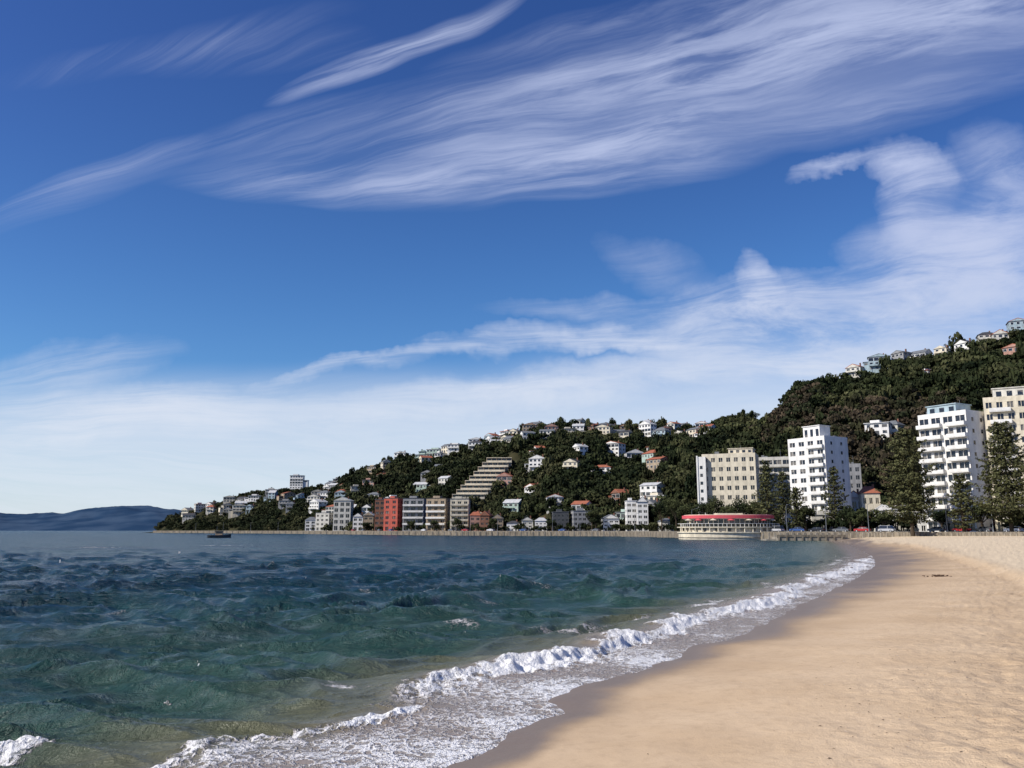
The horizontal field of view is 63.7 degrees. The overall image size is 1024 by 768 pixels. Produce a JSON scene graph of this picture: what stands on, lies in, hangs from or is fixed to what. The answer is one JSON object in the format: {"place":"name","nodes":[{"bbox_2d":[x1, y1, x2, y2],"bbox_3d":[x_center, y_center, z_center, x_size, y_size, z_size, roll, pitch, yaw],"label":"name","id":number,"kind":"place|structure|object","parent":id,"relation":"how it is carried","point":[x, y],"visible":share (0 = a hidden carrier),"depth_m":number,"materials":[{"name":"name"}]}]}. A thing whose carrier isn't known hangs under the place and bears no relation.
{"place":"outdoors","nodes":[
{"label":"outdoors","id":0,"kind":"place"},
{"bbox_2d":[0,505,180,530],"bbox_3d":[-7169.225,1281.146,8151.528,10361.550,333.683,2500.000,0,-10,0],"label":"distant hills","id":1,"kind":"structure","parent":0,"point":[130,518],"depth_m":7506.37,"materials":[{"name":"blue"}]},
{"bbox_2d":[0,531,875,767],"bbox_3d":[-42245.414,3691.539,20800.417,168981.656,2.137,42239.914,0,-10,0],"label":"sea water","id":2,"kind":"structure","parent":0,"point":[131,649],"depth_m":22.82,"materials":[{"name":"teal liquid"}]},
{"bbox_2d":[207,531,230,537],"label":"moored boat","id":3,"kind":"object","parent":2,"relation":"on","point":[218,534],"visible":0.84,"depth_m":311.55,"materials":[{"name":"metal"}]},
{"bbox_2d":[761,535,850,540],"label":"concrete jetty","id":4,"kind":"object","parent":2,"relation":"in","point":[807,537],"visible":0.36,"depth_m":226.12,"materials":[{"name":"concrete"}]},
{"bbox_2d":[0,0,1023,513],"label":"sky","id":5,"kind":"structure","parent":0,"point":[246,245],"materials":[{"name":"blue"}]},
{"bbox_2d":[146,339,1021,532],"bbox_3d":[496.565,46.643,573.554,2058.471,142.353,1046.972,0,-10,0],"label":"hillside","id":6,"kind":"structure","parent":0,"point":[513,454],"depth_m":579.19,"materials":[{"name":"green plant"}]},
{"bbox_2d":[228,503,246,518],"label":"hillside house","id":7,"kind":"structure","parent":6,"relation":"on","point":[236,511],"depth_m":852.27,"materials":[{"name":"grey paint"}]},
{"bbox_2d":[276,491,295,503],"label":"hillside house","id":8,"kind":"structure","parent":6,"relation":"on","point":[286,495],"depth_m":836.68,"materials":[{"name":"grey glass"}]},
{"bbox_2d":[289,474,308,489],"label":"hillside house","id":9,"kind":"structure","parent":6,"relation":"on","point":[298,481],"depth_m":890.89,"materials":[{"name":"white paint"}]},
{"bbox_2d":[308,498,327,513],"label":"hillside house","id":10,"kind":"structure","parent":6,"relation":"on","point":[315,504],"depth_m":720.94,"materials":[{"name":"white paint"}]},
{"bbox_2d":[315,513,332,530],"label":"walls","id":11,"kind":"structure","parent":6,"relation":"on","point":[322,516],"depth_m":655.61,"materials":[{"name":"white paint"}]},
{"bbox_2d":[333,501,353,530],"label":"walls","id":12,"kind":"structure","parent":6,"relation":"on","point":[350,513],"depth_m":622.14,"materials":[{"name":"grey paint"}]},
{"bbox_2d":[334,503,349,529],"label":"windows","id":13,"kind":"structure","parent":12,"relation":"attached to","point":[341,515],"depth_m":622.06,"materials":[{"name":"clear glass"}]},
{"bbox_2d":[374,500,383,530],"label":"walls","id":14,"kind":"structure","parent":6,"relation":"on","point":[379,510],"depth_m":552.89,"materials":[{"name":"paint"}]},
{"bbox_2d":[383,498,402,530],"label":"walls","id":15,"kind":"structure","parent":6,"relation":"on","point":[398,514],"depth_m":532.38,"materials":[{"name":"red paint"}]},
{"bbox_2d":[385,501,401,529],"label":"windows","id":16,"kind":"structure","parent":15,"relation":"attached to","point":[387,517],"depth_m":531.99,"materials":[{"name":"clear glass"}]},
{"bbox_2d":[402,498,425,530],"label":"walls","id":17,"kind":"structure","parent":6,"relation":"on","point":[416,512],"depth_m":519.88,"materials":[{"name":"white paint"}]},
{"bbox_2d":[404,501,422,529],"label":"windows","id":18,"kind":"structure","parent":17,"relation":"attached to","point":[413,514],"depth_m":520.41,"materials":[{"name":"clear glass"}]},
{"bbox_2d":[413,481,429,491],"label":"hillside house","id":19,"kind":"structure","parent":6,"relation":"on","point":[424,485],"depth_m":646.24,"materials":[{"name":"white paint"}]},
{"bbox_2d":[169,521,679,530],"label":"promenade trees","id":20,"kind":"object","parent":6,"relation":"on","point":[652,526],"visible":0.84,"depth_m":452.94,"materials":[{"name":"green plant"}]},
{"bbox_2d":[425,498,449,530],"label":"walls","id":21,"kind":"structure","parent":6,"relation":"on","point":[439,511],"depth_m":496.12,"materials":[{"name":"beige paint"}]},
{"bbox_2d":[428,501,448,529],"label":"windows","id":22,"kind":"structure","parent":21,"relation":"attached to","point":[442,521],"depth_m":496.38,"materials":[{"name":"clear glass"}]},
{"bbox_2d":[447,443,464,455],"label":"hillside house","id":23,"kind":"structure","parent":6,"relation":"on","point":[452,447],"depth_m":735.30,"materials":[{"name":"white paint"}]},
{"bbox_2d":[450,499,469,530],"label":"walls","id":24,"kind":"structure","parent":6,"relation":"on","point":[462,510],"depth_m":482.49,"materials":[{"name":"beige paint"}]},
{"bbox_2d":[451,501,466,530],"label":"windows","id":25,"kind":"structure","parent":24,"relation":"attached to","point":[465,502],"depth_m":483.16,"materials":[{"name":"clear glass"}]},
{"bbox_2d":[452,457,511,500],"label":"terraced apartments","id":26,"kind":"structure","parent":6,"relation":"on","point":[479,481],"depth_m":588.31,"materials":[{"name":"beige paint"}]},
{"bbox_2d":[453,458,510,500],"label":"windows","id":27,"kind":"structure","parent":26,"relation":"in","point":[509,463],"depth_m":588.40,"materials":[{"name":"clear glass"}]},
{"bbox_2d":[496,472,512,486],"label":"hillside house","id":28,"kind":"structure","parent":6,"relation":"on","point":[506,478],"depth_m":579.65,"materials":[{"name":"pink paint"}]},
{"bbox_2d":[502,498,522,511],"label":"hillside house","id":29,"kind":"structure","parent":6,"relation":"on","point":[514,504],"depth_m":497.93,"materials":[{"name":"white paint"}]},
{"bbox_2d":[525,454,544,472],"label":"hillside house","id":30,"kind":"structure","parent":6,"relation":"on","point":[535,461],"depth_m":583.12,"materials":[{"name":"white paint"}]},
{"bbox_2d":[545,493,563,513],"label":"hillside house","id":31,"kind":"structure","parent":6,"relation":"on","point":[559,498],"depth_m":480.65,"materials":[{"name":"white paint"}]},
{"bbox_2d":[552,512,568,530],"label":"walls","id":32,"kind":"structure","parent":6,"relation":"on","point":[560,517],"depth_m":441.81,"materials":[{"name":"grey paint"}]},
{"bbox_2d":[562,457,580,467],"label":"hillside house","id":33,"kind":"structure","parent":6,"relation":"on","point":[569,462],"depth_m":537.99,"materials":[{"name":"beige paint"}]},
{"bbox_2d":[573,443,587,454],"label":"hillside house","id":34,"kind":"structure","parent":6,"relation":"on","point":[583,448],"depth_m":574.41,"materials":[{"name":"white paint"}]},
{"bbox_2d":[571,511,590,530],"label":"walls","id":35,"kind":"structure","parent":6,"relation":"on","point":[578,521],"depth_m":436.79,"materials":[{"name":"white paint"}]},
{"bbox_2d":[570,499,598,508],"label":"hillside house","id":36,"kind":"structure","parent":6,"relation":"on","point":[575,504],"depth_m":467.03,"materials":[{"name":"orange ceramic"}]},
{"bbox_2d":[153,329,1023,531],"bbox_3d":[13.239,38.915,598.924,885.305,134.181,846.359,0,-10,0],"label":"hillside bush","id":37,"kind":"object","parent":6,"relation":"on","point":[975,365],"visible":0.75,"depth_m":489.81,"materials":[{"name":"green plant"}]},
{"bbox_2d":[153,531,1023,539],"bbox_3d":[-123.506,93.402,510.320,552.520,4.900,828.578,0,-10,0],"label":"seawall","id":38,"kind":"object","parent":6,"relation":"on","point":[612,533],"visible":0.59,"depth_m":415.54,"materials":[{"name":"concrete"}]},
{"bbox_2d":[155,531,1023,538],"bbox_3d":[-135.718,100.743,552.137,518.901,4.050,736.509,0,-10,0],"label":"seawall buttresses","id":39,"kind":"structure","parent":38,"relation":"attached to","point":[893,534],"depth_m":248.28,"materials":[{"name":"grey concrete"}]},
{"bbox_2d":[585,508,599,529],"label":"pohutukawa tree","id":40,"kind":"object","parent":6,"relation":"on","point":[590,513],"visible":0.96,"depth_m":417.20,"materials":[{"name":"green plant"}]},
{"bbox_2d":[594,424,613,434],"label":"hillside house","id":41,"kind":"structure","parent":6,"relation":"on","point":[605,429],"depth_m":648.62,"materials":[{"name":"beige paint"}]},
{"bbox_2d":[601,518,618,530],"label":"walls","id":42,"kind":"structure","parent":6,"relation":"on","point":[609,520],"depth_m":417.65,"materials":[{"name":"white paint"}]},
{"bbox_2d":[606,440,625,456],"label":"hillside house","id":43,"kind":"structure","parent":6,"relation":"on","point":[617,448],"depth_m":591.20,"materials":[{"name":"white paint"}]},
{"bbox_2d":[609,488,628,505],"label":"hillside house","id":44,"kind":"structure","parent":6,"relation":"on","point":[616,493],"depth_m":464.71,"materials":[{"name":"pink paint"}]},
{"bbox_2d":[625,501,636,530],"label":"walls","id":45,"kind":"structure","parent":6,"relation":"on","point":[631,513],"depth_m":405.25,"materials":[{"name":"white paint"}]},
{"bbox_2d":[637,502,648,530],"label":"walls","id":46,"kind":"structure","parent":6,"relation":"on","point":[643,514],"depth_m":391.58,"materials":[{"name":"white paint"}]},
{"bbox_2d":[639,420,656,436],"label":"hillside house","id":47,"kind":"structure","parent":6,"relation":"on","point":[647,428],"depth_m":635.95,"materials":[{"name":"white paint"}]},
{"bbox_2d":[642,450,656,462],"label":"hillside house","id":48,"kind":"structure","parent":6,"relation":"on","point":[647,454],"depth_m":531.35,"materials":[{"name":"green paint"}]},
{"bbox_2d":[639,481,665,497],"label":"hillside house","id":49,"kind":"structure","parent":6,"relation":"on","point":[651,487],"depth_m":447.04,"materials":[{"name":"white paint"}]},
{"bbox_2d":[646,455,667,471],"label":"hillside house","id":50,"kind":"structure","parent":6,"relation":"on","point":[652,463],"depth_m":496.73,"materials":[{"name":"beige paint"}]},
{"bbox_2d":[651,501,669,530],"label":"pohutukawa tree","id":51,"kind":"object","parent":6,"relation":"on","point":[659,507],"visible":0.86,"depth_m":358.34,"materials":[{"name":"green plant"}]},
{"bbox_2d":[662,497,681,530],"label":"pohutukawa tree","id":52,"kind":"object","parent":6,"relation":"on","point":[674,504],"visible":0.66,"depth_m":340.83,"materials":[{"name":"green plant"}]},
{"bbox_2d":[675,503,696,520],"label":"pohutukawa tree","id":53,"kind":"object","parent":6,"relation":"on","point":[688,511],"visible":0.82,"depth_m":316.01,"materials":[{"name":"green plant"}]},
{"bbox_2d":[696,456,707,514],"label":"stair tower","id":54,"kind":"structure","parent":6,"relation":"on","point":[701,468],"depth_m":316.40,"materials":[{"name":"white paint"}]},
{"bbox_2d":[695,502,712,514],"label":"pohutukawa tree","id":55,"kind":"object","parent":6,"relation":"on","point":[700,510],"visible":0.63,"depth_m":296.20,"materials":[{"name":"green plant"}]},
{"bbox_2d":[704,495,724,514],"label":"pohutukawa tree","id":56,"kind":"object","parent":6,"relation":"on","point":[713,506],"visible":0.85,"depth_m":290.40,"materials":[{"name":"green plant"}]},
{"bbox_2d":[677,513,780,539],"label":"bay pavilion","id":57,"kind":"structure","parent":6,"relation":"on","point":[738,527],"depth_m":253.29,"materials":[{"name":"concrete"}]},
{"bbox_2d":[683,519,768,530],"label":"windows","id":58,"kind":"structure","parent":57,"relation":"in","point":[693,520],"depth_m":253.93,"materials":[{"name":"black glass"}]},
{"bbox_2d":[719,503,738,512],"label":"pohutukawa tree","id":59,"kind":"object","parent":6,"relation":"on","point":[727,509],"visible":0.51,"depth_m":279.40,"materials":[{"name":"green plant"}]},
{"bbox_2d":[701,453,760,513],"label":"walls","id":60,"kind":"structure","parent":6,"relation":"on","point":[732,473],"depth_m":314.32,"materials":[{"name":"beige paint"}]},
{"bbox_2d":[706,457,754,514],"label":"windows","id":61,"kind":"structure","parent":60,"relation":"attached to","point":[729,478],"depth_m":314.44,"materials":[{"name":"grey glass"}]},
{"bbox_2d":[715,447,754,453],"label":"roof","id":62,"kind":"structure","parent":60,"relation":"on","point":[741,450],"depth_m":315.99,"materials":[{"name":"grey concrete"}]},
{"bbox_2d":[731,497,753,513],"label":"pohutukawa tree","id":63,"kind":"object","parent":6,"relation":"on","point":[741,507],"visible":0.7,"depth_m":276.42,"materials":[{"name":"green plant"}]},
{"bbox_2d":[745,500,764,514],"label":"pohutukawa tree","id":64,"kind":"object","parent":6,"relation":"on","point":[748,508],"visible":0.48,"depth_m":272.02,"materials":[{"name":"green plant"}]},
{"bbox_2d":[751,459,784,525],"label":"norfolk pine","id":65,"kind":"object","parent":6,"relation":"on","point":[767,499],"visible":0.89,"depth_m":265.14,"materials":[{"name":"green plant"}]},
{"bbox_2d":[759,456,790,513],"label":"walls","id":66,"kind":"structure","parent":6,"relation":"on","point":[777,465],"depth_m":327.24,"materials":[{"name":"white paint"}]},
{"bbox_2d":[759,460,790,509],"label":"windows","id":67,"kind":"structure","parent":66,"relation":"attached to","point":[778,469],"depth_m":327.90,"materials":[{"name":"grey glass"}]},
{"bbox_2d":[773,471,795,531],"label":"norfolk pine","id":68,"kind":"object","parent":6,"relation":"on","point":[782,492],"visible":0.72,"depth_m":272.95,"materials":[{"name":"green plant"}]},
{"bbox_2d":[785,486,806,531],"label":"norfolk pine","id":69,"kind":"object","parent":6,"relation":"on","point":[795,491],"visible":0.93,"depth_m":258.73,"materials":[{"name":"green plant"}]},
{"bbox_2d":[794,504,816,531],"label":"pohutukawa tree","id":70,"kind":"object","parent":6,"relation":"on","point":[808,511],"visible":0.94,"depth_m":257.34,"materials":[{"name":"green plant"}]},
{"bbox_2d":[788,425,851,514],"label":"apartment tower","id":71,"kind":"structure","parent":6,"relation":"on","point":[816,453],"depth_m":286.40,"materials":[{"name":"white paint"}]},
{"bbox_2d":[790,440,845,509],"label":"windows","id":72,"kind":"structure","parent":71,"relation":"in","point":[819,442],"depth_m":286.90,"materials":[{"name":"grey glass"}]},
{"bbox_2d":[809,515,843,531],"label":"walls","id":73,"kind":"structure","parent":6,"relation":"on","point":[817,517],"depth_m":264.26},
{"bbox_2d":[820,466,849,531],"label":"norfolk pine","id":74,"kind":"object","parent":6,"relation":"on","point":[832,499],"visible":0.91,"depth_m":259.33,"materials":[{"name":"green plant"}]},
{"bbox_2d":[837,505,857,531],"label":"pohutukawa tree","id":75,"kind":"object","parent":6,"relation":"on","point":[844,513],"visible":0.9,"depth_m":248.97,"materials":[{"name":"green plant"}]},
{"bbox_2d":[845,363,863,377],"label":"hillside house","id":76,"kind":"structure","parent":6,"relation":"on","point":[851,369],"depth_m":522.21,"materials":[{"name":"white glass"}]},
{"bbox_2d":[849,463,861,491],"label":"walls","id":77,"kind":"structure","parent":6,"relation":"on","point":[854,481],"depth_m":323.24,"materials":[{"name":"white paint"}]},
{"bbox_2d":[852,513,871,531],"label":"pohutukawa tree","id":78,"kind":"object","parent":6,"relation":"on","point":[861,519],"visible":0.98,"depth_m":245.40,"materials":[{"name":"green plant"}]},
{"bbox_2d":[859,493,880,510],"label":"walls","id":79,"kind":"structure","parent":6,"relation":"on","point":[873,496],"depth_m":285.13,"materials":[{"name":"beige paint"}]},
{"bbox_2d":[858,484,880,493],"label":"roof","id":80,"kind":"structure","parent":79,"relation":"on","point":[867,489],"depth_m":287.59,"materials":[{"name":"ceramic"}]},
{"bbox_2d":[863,353,890,372],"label":"hillside house","id":81,"kind":"structure","parent":6,"relation":"on","point":[871,364],"depth_m":518.28,"materials":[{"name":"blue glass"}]},
{"bbox_2d":[863,420,891,439],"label":"hillside house","id":82,"kind":"structure","parent":6,"relation":"on","point":[879,427],"depth_m":391.41,"materials":[{"name":"white glass"}]},
{"bbox_2d":[869,508,897,531],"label":"pohutukawa tree","id":83,"kind":"object","parent":6,"relation":"on","point":[879,517],"visible":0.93,"depth_m":242.11,"materials":[{"name":"green plant"}]},
{"bbox_2d":[889,419,904,433],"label":"hillside house","id":84,"kind":"structure","parent":6,"relation":"on","point":[895,424],"depth_m":393.03,"materials":[{"name":"grey glass"}]},
{"bbox_2d":[890,349,911,359],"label":"hillside house","id":85,"kind":"structure","parent":6,"relation":"on","point":[897,354],"depth_m":512.49,"materials":[{"name":"white paint"}]},
{"bbox_2d":[914,514,927,531],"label":"walls","id":86,"kind":"structure","parent":6,"relation":"on","point":[918,528],"depth_m":245.10,"materials":[{"name":"white paint"}]},
{"bbox_2d":[910,348,932,359],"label":"hillside house","id":87,"kind":"structure","parent":6,"relation":"on","point":[925,351],"depth_m":508.40,"materials":[{"name":"white glass"}]},
{"bbox_2d":[931,510,949,526],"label":"pohutukawa tree","id":88,"kind":"object","parent":6,"relation":"on","point":[939,516],"visible":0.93,"depth_m":230.50,"materials":[{"name":"green plant"}]},
{"bbox_2d":[933,345,953,355],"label":"hillside house","id":89,"kind":"structure","parent":6,"relation":"on","point":[939,349],"depth_m":500.01,"materials":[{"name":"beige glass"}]},
{"bbox_2d":[916,409,992,531],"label":"walls","id":90,"kind":"structure","parent":6,"relation":"on","point":[977,436],"depth_m":231.46,"materials":[{"name":"white paint"}]},
{"bbox_2d":[925,400,971,413],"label":"roof","id":91,"kind":"structure","parent":90,"relation":"on","point":[945,408],"depth_m":236.40,"materials":[{"name":"blue paint"}]},
{"bbox_2d":[920,415,991,531],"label":"windows","id":92,"kind":"structure","parent":90,"relation":"attached to","point":[950,526],"depth_m":232.85,"materials":[{"name":"grey glass"}]},
{"bbox_2d":[953,338,970,351],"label":"hillside house","id":93,"kind":"structure","parent":6,"relation":"on","point":[960,343],"depth_m":493.67,"materials":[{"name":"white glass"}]},
{"bbox_2d":[945,473,979,531],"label":"norfolk pine","id":94,"kind":"object","parent":6,"relation":"on","point":[960,494],"visible":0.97,"depth_m":211.48,"materials":[{"name":"green plant"}]},
{"bbox_2d":[967,505,995,531],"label":"pohutukawa tree","id":95,"kind":"object","parent":6,"relation":"on","point":[980,512],"visible":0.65,"depth_m":220.01,"materials":[{"name":"green plant"}]},
{"bbox_2d":[976,331,991,340],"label":"hillside house","id":96,"kind":"structure","parent":6,"relation":"on","point":[983,335],"depth_m":493.35,"materials":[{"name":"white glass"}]},
{"bbox_2d":[962,421,1023,531],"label":"norfolk pine","id":97,"kind":"object","parent":6,"relation":"on","point":[999,507],"visible":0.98,"depth_m":204.18,"materials":[{"name":"green plant"}]},
{"bbox_2d":[990,329,1008,339],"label":"hillside house","id":98,"kind":"structure","parent":6,"relation":"on","point":[998,334],"depth_m":483.56,"materials":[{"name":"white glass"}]},
{"bbox_2d":[983,395,1023,531],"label":"walls","id":99,"kind":"structure","parent":6,"relation":"on","point":[1005,410],"depth_m":228.01,"materials":[{"name":"beige paint"}]},
{"bbox_2d":[985,400,1023,530],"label":"windows","id":100,"kind":"structure","parent":99,"relation":"attached to","point":[1000,526],"depth_m":228.30,"materials":[{"name":"black glass"}]},
{"bbox_2d":[991,386,1023,396],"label":"roof","id":101,"kind":"structure","parent":99,"relation":"on","point":[1007,391],"depth_m":231.60,"materials":[{"name":"white paint"}]},
{"bbox_2d":[1001,343,1017,354],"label":"hillside house","id":102,"kind":"structure","parent":6,"relation":"on","point":[1010,349],"depth_m":457.33,"materials":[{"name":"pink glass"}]},
{"bbox_2d":[1006,318,1023,331],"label":"hillside house","id":103,"kind":"structure","parent":6,"relation":"on","point":[1016,323],"depth_m":484.89,"materials":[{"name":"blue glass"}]},
{"bbox_2d":[1006,444,1023,511],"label":"norfolk pine","id":104,"kind":"object","parent":6,"relation":"on","point":[1020,467],"visible":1,"depth_m":190.98,"materials":[{"name":"green plant"}]},
{"bbox_2d":[446,536,1023,767],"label":"sand beach","id":105,"kind":"structure","parent":0,"point":[967,617],"depth_m":13.40,"materials":[{"name":"beige sand"}]},
{"bbox_2d":[871,428,942,535],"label":"norfolk pine","id":106,"kind":"object","parent":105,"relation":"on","point":[910,517],"visible":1,"depth_m":219.38,"materials":[{"name":"green plant"}]},
{"label":"road","id":107,"kind":"structure","parent":0,"visible":0},
{"bbox_2d":[878,525,895,531],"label":"parked car","id":108,"kind":"object","parent":107,"relation":"on","point":[884,528],"visible":0.98,"depth_m":231.95,"materials":[{"name":"grey paint"}]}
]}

